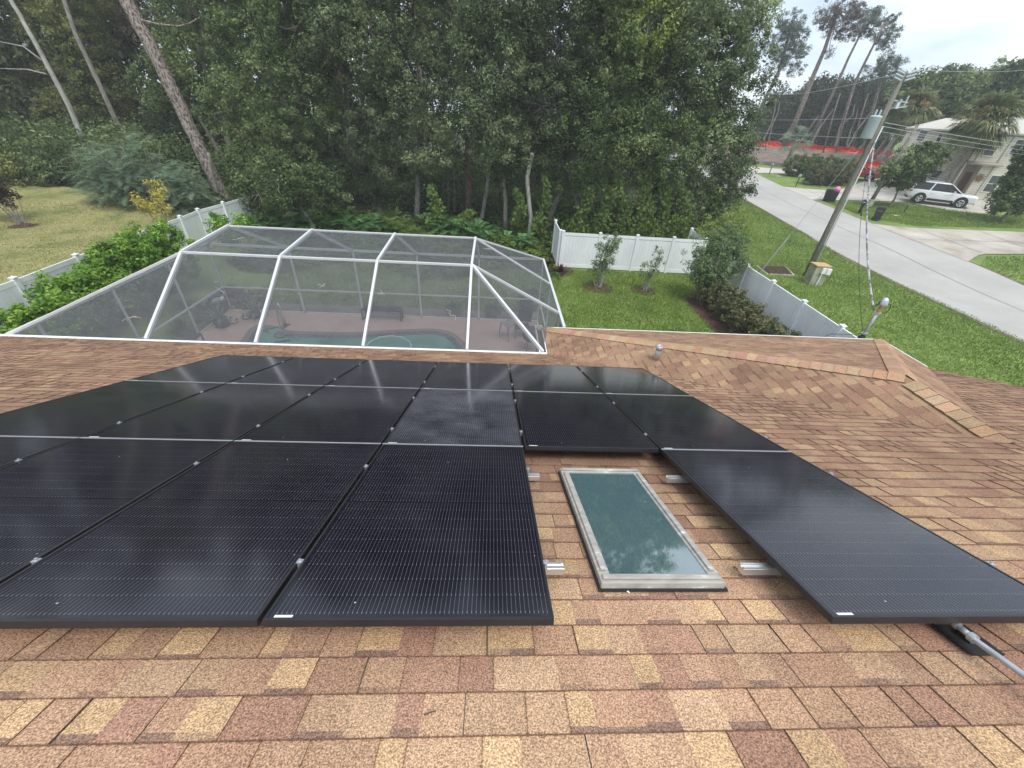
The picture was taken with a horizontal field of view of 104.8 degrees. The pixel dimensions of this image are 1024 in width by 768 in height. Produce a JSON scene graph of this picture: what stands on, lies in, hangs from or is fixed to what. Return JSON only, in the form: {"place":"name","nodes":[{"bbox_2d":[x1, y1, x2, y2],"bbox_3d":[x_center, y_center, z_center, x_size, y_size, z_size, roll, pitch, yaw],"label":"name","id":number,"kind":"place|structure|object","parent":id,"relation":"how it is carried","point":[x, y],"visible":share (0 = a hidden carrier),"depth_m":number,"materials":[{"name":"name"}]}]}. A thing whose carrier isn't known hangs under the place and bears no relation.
{"place":"outdoors","nodes":[
{"label":"outdoors","id":0,"kind":"place"},
{"bbox_2d":[0,177,196,290],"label":"dry lawn","id":1,"kind":"structure","parent":0,"point":[52,193],"depth_m":22.50,"materials":[{"name":"plant"}]},
{"bbox_2d":[129,179,173,224],"bbox_3d":[-17.378,-8.324,19.437,1.868,3.313,1.832,2,35,-3],"label":"tree","id":2,"kind":"object","parent":1,"relation":"on","point":[151,207],"visible":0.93,"depth_m":18.92,"materials":[{"name":"yellow plant"}]},
{"bbox_2d":[3,102,708,263],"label":"forest floor","id":3,"kind":"structure","parent":0,"point":[360,205],"depth_m":31.25,"materials":[{"name":"green plant"}]},
{"bbox_2d":[0,149,27,187],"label":"bush","id":4,"kind":"object","parent":3,"relation":"on","point":[9,169],"visible":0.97,"depth_m":26.15,"materials":[{"name":"green plant"}]},
{"bbox_2d":[0,0,84,140],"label":"slender tree","id":5,"kind":"object","parent":3,"relation":"on","point":[43,58],"visible":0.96,"depth_m":26.67,"materials":[{"name":"grey plant"}]},
{"bbox_2d":[17,151,69,185],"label":"bush","id":6,"kind":"object","parent":3,"relation":"on","point":[40,175],"visible":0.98,"depth_m":26.77,"materials":[{"name":"green plant"}]},
{"bbox_2d":[0,0,89,146],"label":"tree in wood","id":7,"kind":"object","parent":3,"relation":"on","point":[29,20],"visible":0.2,"depth_m":31.70,"materials":[{"name":"green plant"}]},
{"bbox_2d":[27,0,161,150],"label":"tree in wood","id":8,"kind":"object","parent":3,"relation":"on","point":[99,8],"visible":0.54,"depth_m":30.89,"materials":[{"name":"green plant"}]},
{"bbox_2d":[53,135,161,207],"bbox_3d":[-25.560,-13.176,24.636,4.602,4.049,4.227,15,36,15],"label":"feathery shrub","id":9,"kind":"object","parent":3,"relation":"on","point":[98,175],"visible":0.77,"depth_m":24.50,"materials":[{"name":"green plant"}]},
{"bbox_2d":[86,131,207,211],"bbox_3d":[-23.025,-13.298,24.878,5.633,4.571,4.903,2,35,-3],"label":"feathery shrub","id":10,"kind":"object","parent":3,"relation":"on","point":[139,174],"visible":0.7,"depth_m":24.43,"materials":[{"name":"green plant"}]},
{"bbox_2d":[119,0,231,202],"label":"pine tree","id":11,"kind":"object","parent":3,"relation":"on","point":[144,34],"visible":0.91,"depth_m":24.21,"materials":[{"name":"brown plant"}]},
{"bbox_2d":[108,0,248,141],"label":"tree in wood","id":12,"kind":"object","parent":3,"relation":"on","point":[120,11],"visible":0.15,"depth_m":29.05,"materials":[{"name":"green plant"}]},
{"bbox_2d":[118,0,240,185],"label":"tree in wood","id":13,"kind":"object","parent":3,"relation":"on","point":[183,72],"visible":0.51,"depth_m":27.83,"materials":[{"name":"green plant"}]},
{"bbox_2d":[147,160,221,214],"bbox_3d":[-20.648,-12.211,24.778,4.127,3.470,3.868,2,35,-3],"label":"feathery shrub","id":14,"kind":"object","parent":3,"relation":"on","point":[187,190],"visible":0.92,"depth_m":24.48,"materials":[{"name":"green plant"}]},
{"bbox_2d":[185,0,348,206],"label":"oak tree","id":15,"kind":"object","parent":3,"relation":"on","point":[272,56],"visible":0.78,"depth_m":24.30,"materials":[{"name":"green plant"}]},
{"bbox_2d":[225,143,353,228],"bbox_3d":[-13.137,-11.566,23.396,5.770,4.882,5.622,22,38,24],"label":"tree in wood","id":16,"kind":"object","parent":3,"relation":"on","point":[285,179],"visible":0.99,"depth_m":22.59,"materials":[{"name":"green plant"}]},
{"bbox_2d":[0,110,651,218],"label":"undergrowth","id":17,"kind":"object","parent":3,"relation":"on","point":[46,135],"visible":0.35,"depth_m":29.48,"materials":[{"name":"green plant"}]},
{"bbox_2d":[299,206,386,230],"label":"philodendron","id":18,"kind":"object","parent":3,"relation":"on","point":[338,220],"visible":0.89,"depth_m":24.84,"materials":[{"name":"green plant"}]},
{"bbox_2d":[296,0,503,217],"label":"tree in wood","id":19,"kind":"object","parent":3,"relation":"on","point":[378,78],"visible":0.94,"depth_m":23.13,"materials":[{"name":"green plant"}]},
{"bbox_2d":[424,183,446,227],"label":"shrub","id":20,"kind":"object","parent":3,"relation":"on","point":[435,203],"visible":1,"depth_m":25.12,"materials":[{"name":"green plant"}]},
{"bbox_2d":[525,152,533,234],"bbox_3d":[1.117,-11.792,24.958,0.745,4.972,0.340,2,35,-3],"label":"slender tree","id":21,"kind":"object","parent":3,"relation":"on","point":[528,197],"visible":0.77,"depth_m":24.77,"materials":[{"name":"grey plant"}]},
{"bbox_2d":[528,175,554,233],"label":"hanging vine","id":22,"kind":"object","parent":21,"relation":"hanging from","point":[538,221],"visible":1,"depth_m":24.96,"materials":[{"name":"green plant"}]},
{"bbox_2d":[445,0,619,229],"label":"oak tree","id":23,"kind":"object","parent":3,"relation":"on","point":[505,100],"visible":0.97,"depth_m":21.69,"materials":[{"name":"green plant"}]},
{"bbox_2d":[535,0,724,233],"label":"oak tree","id":24,"kind":"object","parent":3,"relation":"on","point":[654,142],"visible":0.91,"depth_m":22.12,"materials":[{"name":"green plant"}]},
{"bbox_2d":[568,185,594,232],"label":"hanging vine","id":25,"kind":"object","parent":24,"relation":"hanging from","point":[585,202],"visible":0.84,"depth_m":24.82,"materials":[{"name":"green plant"}]},
{"bbox_2d":[588,179,615,233],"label":"hanging vine","id":26,"kind":"object","parent":24,"relation":"hanging from","point":[604,212],"visible":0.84,"depth_m":24.77,"materials":[{"name":"green plant"}]},
{"bbox_2d":[609,173,632,234],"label":"hanging vine","id":27,"kind":"object","parent":24,"relation":"hanging from","point":[622,211],"visible":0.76,"depth_m":24.75,"materials":[{"name":"green plant"}]},
{"bbox_2d":[619,173,661,238],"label":"hanging vine","id":28,"kind":"object","parent":24,"relation":"hanging from","point":[646,199],"visible":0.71,"depth_m":24.58,"materials":[{"name":"green plant"}]},
{"bbox_2d":[645,169,675,231],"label":"hanging vine","id":29,"kind":"object","parent":24,"relation":"hanging from","point":[665,197],"visible":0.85,"depth_m":24.45,"materials":[{"name":"green plant"}]},
{"bbox_2d":[604,0,708,228],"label":"tree in wood","id":30,"kind":"object","parent":3,"relation":"on","point":[638,17],"visible":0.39,"depth_m":20.36,"materials":[{"name":"green plant"}]},
{"bbox_2d":[634,214,698,241],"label":"shrub","id":31,"kind":"object","parent":3,"relation":"on","point":[676,222],"visible":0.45,"depth_m":23.44,"materials":[{"name":"green plant"}]},
{"bbox_2d":[641,0,788,237],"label":"oak tree","id":32,"kind":"object","parent":3,"relation":"on","point":[723,22],"visible":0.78,"depth_m":22.09,"materials":[{"name":"green plant"}]},
{"bbox_2d":[0,0,1023,134],"label":"sky","id":33,"kind":"structure","parent":0,"point":[941,33],"materials":[{"name":"white"}]},
{"bbox_2d":[9,91,1023,385],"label":"ground","id":34,"kind":"structure","parent":0,"point":[793,183],"depth_m":19.55,"materials":[{"name":"green plant"}]},
{"bbox_2d":[0,284,86,333],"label":"bright bush","id":35,"kind":"object","parent":34,"relation":"on","point":[19,314],"visible":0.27,"depth_m":10.95,"materials":[{"name":"green plant"}]},
{"bbox_2d":[22,258,131,306],"bbox_3d":[-13.520,-2.793,12.789,2.362,2.320,2.506,2,35,-3],"label":"bright bush","id":36,"kind":"object","parent":34,"relation":"on","point":[82,279],"visible":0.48,"depth_m":12.13,"materials":[{"name":"green plant"}]},
{"bbox_2d":[80,230,163,284],"bbox_3d":[-13.669,-3.998,14.010,2.436,2.798,2.467,2,35,-3],"label":"bright bush","id":37,"kind":"object","parent":34,"relation":"on","point":[117,253],"visible":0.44,"depth_m":13.41,"materials":[{"name":"green plant"}]},
{"bbox_2d":[0,196,255,327],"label":"vinyl fence","id":38,"kind":"object","parent":34,"relation":"on","point":[193,226],"visible":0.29,"depth_m":18.22,"materials":[{"name":"white plastic"}]},
{"bbox_2d":[109,217,195,270],"bbox_3d":[-13.574,-4.912,15.334,2.476,2.805,2.640,2,35,-3],"label":"bright bush","id":39,"kind":"object","parent":34,"relation":"on","point":[160,230],"visible":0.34,"depth_m":14.87,"materials":[{"name":"green plant"}]},
{"bbox_2d":[202,210,255,232],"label":"shrub","id":40,"kind":"object","parent":34,"relation":"on","point":[217,221],"visible":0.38,"depth_m":18.01,"materials":[{"name":"green plant"}]},
{"bbox_2d":[0,0,671,190],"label":"forest","id":41,"kind":"object","parent":34,"relation":"on","point":[4,37],"depth_m":32.62,"materials":[{"name":"green plant"}]},
{"bbox_2d":[285,208,572,278],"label":"ground vines","id":42,"kind":"object","parent":34,"relation":"on","point":[530,249],"visible":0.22,"depth_m":25.85,"materials":[{"name":"green plant"}]},
{"bbox_2d":[0,327,1023,767],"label":"house","id":43,"kind":"structure","parent":34,"relation":"on","point":[692,649],"depth_m":1.62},
{"bbox_2d":[0,380,224,438],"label":"solar panel","id":44,"kind":"object","parent":43,"relation":"attached to","point":[85,413],"visible":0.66,"depth_m":3.71,"materials":[{"name":"glass"}]},
{"bbox_2d":[84,383,323,441],"bbox_3d":[-2.813,0.231,3.940,1.161,0.050,1.730,2,14,-3],"label":"solar panel","id":45,"kind":"object","parent":43,"relation":"attached to","point":[231,411],"visible":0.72,"depth_m":3.69,"materials":[{"name":"glass"}]},
{"bbox_2d":[129,355,294,383],"bbox_3d":[-4.044,-0.229,5.550,1.157,0.050,1.722,2,14,-3],"label":"solar panel","id":46,"kind":"object","parent":43,"relation":"attached to","point":[225,369],"visible":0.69,"depth_m":5.38,"materials":[{"name":"black glass"}]},
{"bbox_2d":[229,357,366,386],"bbox_3d":[-2.893,-0.196,5.614,1.157,0.050,1.722,2,14,-3],"label":"solar panel","id":47,"kind":"object","parent":43,"relation":"attached to","point":[307,371],"visible":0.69,"depth_m":5.45,"materials":[{"name":"glass"}]},
{"bbox_2d":[237,385,419,446],"bbox_3d":[-1.661,0.264,4.004,1.161,0.050,1.730,2,14,-3],"label":"solar panel","id":48,"kind":"object","parent":43,"relation":"attached to","point":[355,414],"visible":0.78,"depth_m":3.76,"materials":[{"name":"glass"}]},
{"bbox_2d":[327,359,437,390],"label":"solar panel","id":49,"kind":"object","parent":43,"relation":"attached to","point":[391,373],"visible":0.82,"depth_m":5.51,"materials":[{"name":"glass"}]},
{"bbox_2d":[384,388,522,445],"bbox_3d":[-0.510,0.296,4.068,1.161,0.050,1.730,2,14,-3],"label":"solar panel","id":50,"kind":"object","parent":43,"relation":"attached to","point":[458,416],"visible":0.84,"depth_m":3.83,"materials":[{"name":"glass"}]},
{"bbox_2d":[422,362,512,390],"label":"solar panel","id":51,"kind":"object","parent":43,"relation":"attached to","point":[472,376],"visible":0.85,"depth_m":5.58,"materials":[{"name":"glass"}]},
{"bbox_2d":[528,473,539,480],"bbox_3d":[-2.167,0.636,2.812,4.744,0.112,0.076,2,35,-3],"label":"mounting rail","id":52,"kind":"object","parent":43,"relation":"attached to","point":[533,476],"visible":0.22,"depth_m":2.90,"materials":[{"name":"metal"}]},
{"bbox_2d":[0,435,78,467],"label":"solar panel","id":53,"kind":"object","parent":52,"relation":"attached to","point":[13,449],"visible":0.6,"depth_m":2.89,"materials":[{"name":"glass"}]},
{"bbox_2d":[0,437,232,583],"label":"solar panel","id":54,"kind":"object","parent":52,"relation":"on","point":[53,499],"visible":0.82,"depth_m":2.41,"materials":[{"name":"glass"}]},
{"bbox_2d":[546,562,563,574],"bbox_3d":[-2.116,0.876,1.874,4.754,0.112,0.076,2,35,-3],"label":"mounting rail","id":55,"kind":"object","parent":43,"relation":"attached to","point":[555,568],"visible":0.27,"depth_m":1.96,"materials":[{"name":"metal"}]},
{"bbox_2d":[0,440,380,628],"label":"solar panel","id":56,"kind":"object","parent":55,"relation":"attached to","point":[228,535],"visible":0.91,"depth_m":1.90,"materials":[{"name":"glass"}]},
{"bbox_2d":[262,443,553,626],"bbox_3d":[-0.428,0.724,2.390,1.161,0.050,1.730,2,14,-3],"label":"solar panel","id":57,"kind":"object","parent":55,"relation":"on","point":[429,535],"visible":1,"depth_m":1.95,"materials":[{"name":"glass"}]},
{"bbox_2d":[509,364,601,392],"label":"solar panel","id":58,"kind":"object","parent":43,"relation":"attached to","point":[546,378],"visible":0.85,"depth_m":5.64,"materials":[{"name":"glass"}]},
{"bbox_2d":[514,391,658,451],"bbox_3d":[0.642,0.329,4.133,1.161,0.050,1.730,2,14,-3],"label":"solar panel","id":59,"kind":"object","parent":43,"relation":"attached to","point":[566,421],"visible":1,"depth_m":3.83,"materials":[{"name":"glass"}]},
{"bbox_2d":[577,366,690,395],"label":"solar panel","id":60,"kind":"object","parent":43,"relation":"attached to","point":[621,380],"visible":0.78,"depth_m":5.71,"materials":[{"name":"glass"}]},
{"bbox_2d":[605,393,788,452],"bbox_3d":[1.794,0.362,4.197,1.161,0.050,1.730,2,14,-3],"label":"solar panel","id":61,"kind":"object","parent":43,"relation":"attached to","point":[675,422],"visible":0.85,"depth_m":3.96,"materials":[{"name":"glass"}]},
{"bbox_2d":[738,563,781,574],"bbox_3d":[1.844,0.989,2.095,1.334,0.112,0.076,2,35,-3],"label":"mounting rail","id":62,"kind":"object","parent":43,"relation":"attached to","point":[757,569],"visible":0.27,"depth_m":2.02,"materials":[{"name":"metal"}]},
{"bbox_2d":[662,449,1023,623],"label":"solar panel","id":63,"kind":"object","parent":62,"relation":"on","point":[831,548],"visible":1,"depth_m":2.12,"materials":[{"name":"glass"}]},
{"bbox_2d":[933,623,1023,678],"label":"conduit","id":64,"kind":"object","parent":43,"relation":"on","point":[968,640],"visible":0.94,"depth_m":1.68,"materials":[{"name":"metal"}]},
{"bbox_2d":[582,282,612,292],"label":"mulch","id":65,"kind":"object","parent":34,"relation":"on","point":[598,288],"visible":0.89,"depth_m":19.05,"materials":[{"name":"brown plant"}]},
{"bbox_2d":[587,231,621,287],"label":"shrub","id":66,"kind":"object","parent":65,"relation":"on","point":[600,265],"visible":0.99,"depth_m":18.24,"materials":[{"name":"green plant"}]},
{"bbox_2d":[558,230,707,273],"bbox_3d":[6.371,-6.978,20.983,7.686,1.955,0.170,2,35,-2],"label":"vinyl fence","id":67,"kind":"object","parent":34,"relation":"on","point":[633,254],"visible":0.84,"depth_m":20.93,"materials":[{"name":"white plastic"}]},
{"bbox_2d":[543,198,743,249],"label":"ground vines","id":68,"kind":"object","parent":34,"relation":"on","point":[563,218],"visible":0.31,"depth_m":26.36,"materials":[{"name":"green plant"}]},
{"bbox_2d":[684,295,747,333],"bbox_3d":[9.121,-1.837,15.501,2.050,0.001,9.500,2,35,-3],"label":"mulch bed","id":69,"kind":"object","parent":34,"relation":"on","point":[712,319],"visible":0.22,"depth_m":16.73,"materials":[{"name":"brown plant"}]},
{"bbox_2d":[696,276,730,312],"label":"hedge bush","id":70,"kind":"object","parent":69,"relation":"on","point":[714,288],"visible":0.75,"depth_m":17.25,"materials":[{"name":"green plant"}]},
{"bbox_2d":[680,220,756,299],"bbox_3d":[9.049,-5.293,17.413,2.756,3.590,2.678,2,35,-3],"label":"shrub","id":71,"kind":"object","parent":69,"relation":"on","point":[703,269],"visible":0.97,"depth_m":17.09,"materials":[{"name":"green plant"}]},
{"bbox_2d":[709,285,753,321],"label":"hedge bush","id":72,"kind":"object","parent":69,"relation":"on","point":[729,300],"visible":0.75,"depth_m":16.16,"materials":[{"name":"green plant"}]},
{"bbox_2d":[719,299,767,333],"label":"hedge bush","id":73,"kind":"object","parent":69,"relation":"on","point":[749,307],"visible":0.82,"depth_m":15.11,"materials":[{"name":"green plant"}]},
{"bbox_2d":[746,313,789,334],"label":"hedge bush","id":74,"kind":"object","parent":69,"relation":"on","point":[764,326],"visible":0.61,"depth_m":14.01,"materials":[{"name":"green plant"}]},
{"bbox_2d":[685,205,752,267],"bbox_3d":[11.310,-7.905,21.465,3.030,3.498,2.821,2,35,-3],"label":"shrub","id":75,"kind":"object","parent":34,"relation":"on","point":[723,218],"visible":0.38,"depth_m":21.01,"materials":[{"name":"green plant"}]},
{"bbox_2d":[716,251,856,346],"bbox_3d":[10.277,-2.734,15.225,0.209,1.955,10.166,2,35,-2],"label":"vinyl fence","id":76,"kind":"object","parent":34,"relation":"on","point":[803,317],"visible":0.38,"depth_m":14.84,"materials":[{"name":"white plastic"}]},
{"bbox_2d":[738,70,899,149],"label":"wood","id":77,"kind":"object","parent":34,"relation":"on","point":[815,104],"depth_m":76.52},
{"bbox_2d":[782,152,857,177],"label":"clipped hedge","id":78,"kind":"object","parent":34,"relation":"on","point":[802,165],"visible":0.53,"depth_m":48.63,"materials":[{"name":"green plant"}]},
{"bbox_2d":[801,162,854,186],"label":"clipped hedge","id":79,"kind":"object","parent":34,"relation":"on","point":[826,174],"visible":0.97,"depth_m":44.66,"materials":[{"name":"green plant"}]},
{"bbox_2d":[809,5,885,141],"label":"pine tree","id":80,"kind":"object","parent":34,"relation":"on","point":[866,26],"visible":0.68,"depth_m":68.39,"materials":[{"name":"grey plant"}]},
{"bbox_2d":[803,69,918,275],"bbox_3d":[17.177,-9.845,19.893,1.626,9.494,0.500,2,35,-3],"label":"utility pole","id":81,"kind":"object","parent":34,"relation":"on","point":[872,127],"visible":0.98,"depth_m":18.77,"materials":[{"name":"brown wood"}]},
{"bbox_2d":[833,8,905,145],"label":"pine tree","id":82,"kind":"object","parent":34,"relation":"on","point":[887,33],"visible":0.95,"depth_m":66.66,"materials":[{"name":"green plant"}]},
{"bbox_2d":[860,45,910,147],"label":"pine tree","id":83,"kind":"object","parent":34,"relation":"on","point":[881,68],"visible":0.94,"depth_m":67.89,"materials":[{"name":"green plant"}]},
{"bbox_2d":[873,139,954,206],"bbox_3d":[36.018,-19.032,35.872,5.554,5.656,3.657,2,35,-3],"label":"street tree","id":84,"kind":"object","parent":34,"relation":"on","point":[924,159],"visible":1,"depth_m":35.06,"materials":[{"name":"green plant"}]},
{"bbox_2d":[874,224,1023,260],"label":"parking apron","id":85,"kind":"object","parent":34,"relation":"on","point":[979,241],"visible":1,"depth_m":29.03,"materials":[{"name":"concrete"}]},
{"bbox_2d":[883,117,1023,202],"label":"cream house","id":86,"kind":"structure","parent":34,"relation":"on","point":[977,175],"depth_m":39.72,"materials":[{"name":"beige paint"}]},
{"bbox_2d":[939,90,1023,182],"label":"palm tree","id":87,"kind":"object","parent":34,"relation":"on","point":[994,106],"visible":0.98,"depth_m":35.76,"materials":[{"name":"green plant"}]},
{"bbox_2d":[981,142,1023,221],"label":"street tree","id":88,"kind":"object","parent":34,"relation":"on","point":[1007,194],"visible":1,"depth_m":31.89,"materials":[{"name":"green plant"}]},
{"bbox_2d":[987,56,1023,107],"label":"tree","id":89,"kind":"object","parent":34,"relation":"on","point":[1013,75],"visible":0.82,"depth_m":48.94,"materials":[{"name":"green plant"}]},
{"bbox_2d":[550,267,714,341],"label":"lawn grass","id":90,"kind":"structure","parent":0,"point":[631,284],"depth_m":17.79,"materials":[{"name":"green plant"}]},
{"bbox_2d":[707,143,892,171],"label":"dirt","id":91,"kind":"structure","parent":0,"point":[769,156],"depth_m":66.99,"materials":[{"name":"brown soil"}]},
{"bbox_2d":[750,7,812,126],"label":"pine tree","id":92,"kind":"object","parent":91,"relation":"on","point":[788,31],"visible":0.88,"depth_m":69.26,"materials":[{"name":"green plant"}]},
{"bbox_2d":[775,125,813,165],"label":"palm tree","id":93,"kind":"object","parent":91,"relation":"on","point":[800,130],"visible":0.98,"depth_m":54.64,"materials":[{"name":"green plant"}]},
{"bbox_2d":[756,140,894,156],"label":"fence","id":94,"kind":"object","parent":91,"relation":"on","point":[849,149],"visible":0.58,"depth_m":72.45,"materials":[{"name":"orange"}]},
{"bbox_2d":[783,0,868,146],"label":"pine tree","id":95,"kind":"object","parent":91,"relation":"on","point":[854,15],"visible":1,"depth_m":64.02,"materials":[{"name":"green plant"}]},
{"bbox_2d":[876,84,947,171],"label":"palm tree","id":96,"kind":"object","parent":91,"relation":"on","point":[923,96],"visible":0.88,"depth_m":48.08,"materials":[{"name":"green plant"}]},
{"bbox_2d":[876,65,954,160],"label":"tree","id":97,"kind":"object","parent":91,"relation":"on","point":[924,79],"visible":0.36,"depth_m":53.78,"materials":[{"name":"green plant"}]},
{"bbox_2d":[929,63,966,119],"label":"tree","id":98,"kind":"object","parent":91,"relation":"on","point":[953,77],"visible":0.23,"depth_m":54.79,"materials":[{"name":"green plant"}]},
{"bbox_2d":[940,68,1000,117],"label":"tree","id":99,"kind":"object","parent":91,"relation":"on","point":[967,91],"visible":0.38,"depth_m":51.32,"materials":[{"name":"green plant"}]},
{"bbox_2d":[671,154,1023,341],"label":"road","id":100,"kind":"structure","parent":0,"point":[909,270],"depth_m":25.30,"materials":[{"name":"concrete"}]},
{"bbox_2d":[698,195,1023,385],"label":"lawn grass","id":101,"kind":"structure","parent":0,"point":[875,284],"depth_m":18.96,"materials":[{"name":"green plant"}]},
{"bbox_2d":[785,179,997,213],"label":"driveway","id":102,"kind":"structure","parent":0,"point":[882,195],"depth_m":40.82,"materials":[{"name":"concrete"}]},
{"bbox_2d":[904,179,978,208],"bbox_3d":[41.546,-18.445,38.146,5.080,1.981,2.360,25,40,28],"label":"parked car","id":103,"kind":"object","parent":102,"relation":"on","point":[946,192],"visible":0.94,"depth_m":37.56,"materials":[{"name":"white metal"}]},
{"bbox_2d":[825,202,1023,228],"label":"lawn grass","id":104,"kind":"structure","parent":0,"point":[969,217],"depth_m":34.56,"materials":[{"name":"green plant"}]},
{"label":"pool deck","id":105,"kind":"structure","parent":0,"visible":0},
{"bbox_2d":[4,224,565,353],"bbox_3d":[-4.638,-2.321,11.475,11.777,3.890,6.803,2,35,-3],"label":"screen enclosure","id":106,"kind":"object","parent":105,"relation":"on","point":[256,284],"visible":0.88,"depth_m":8.92,"materials":[{"name":"white paint"}]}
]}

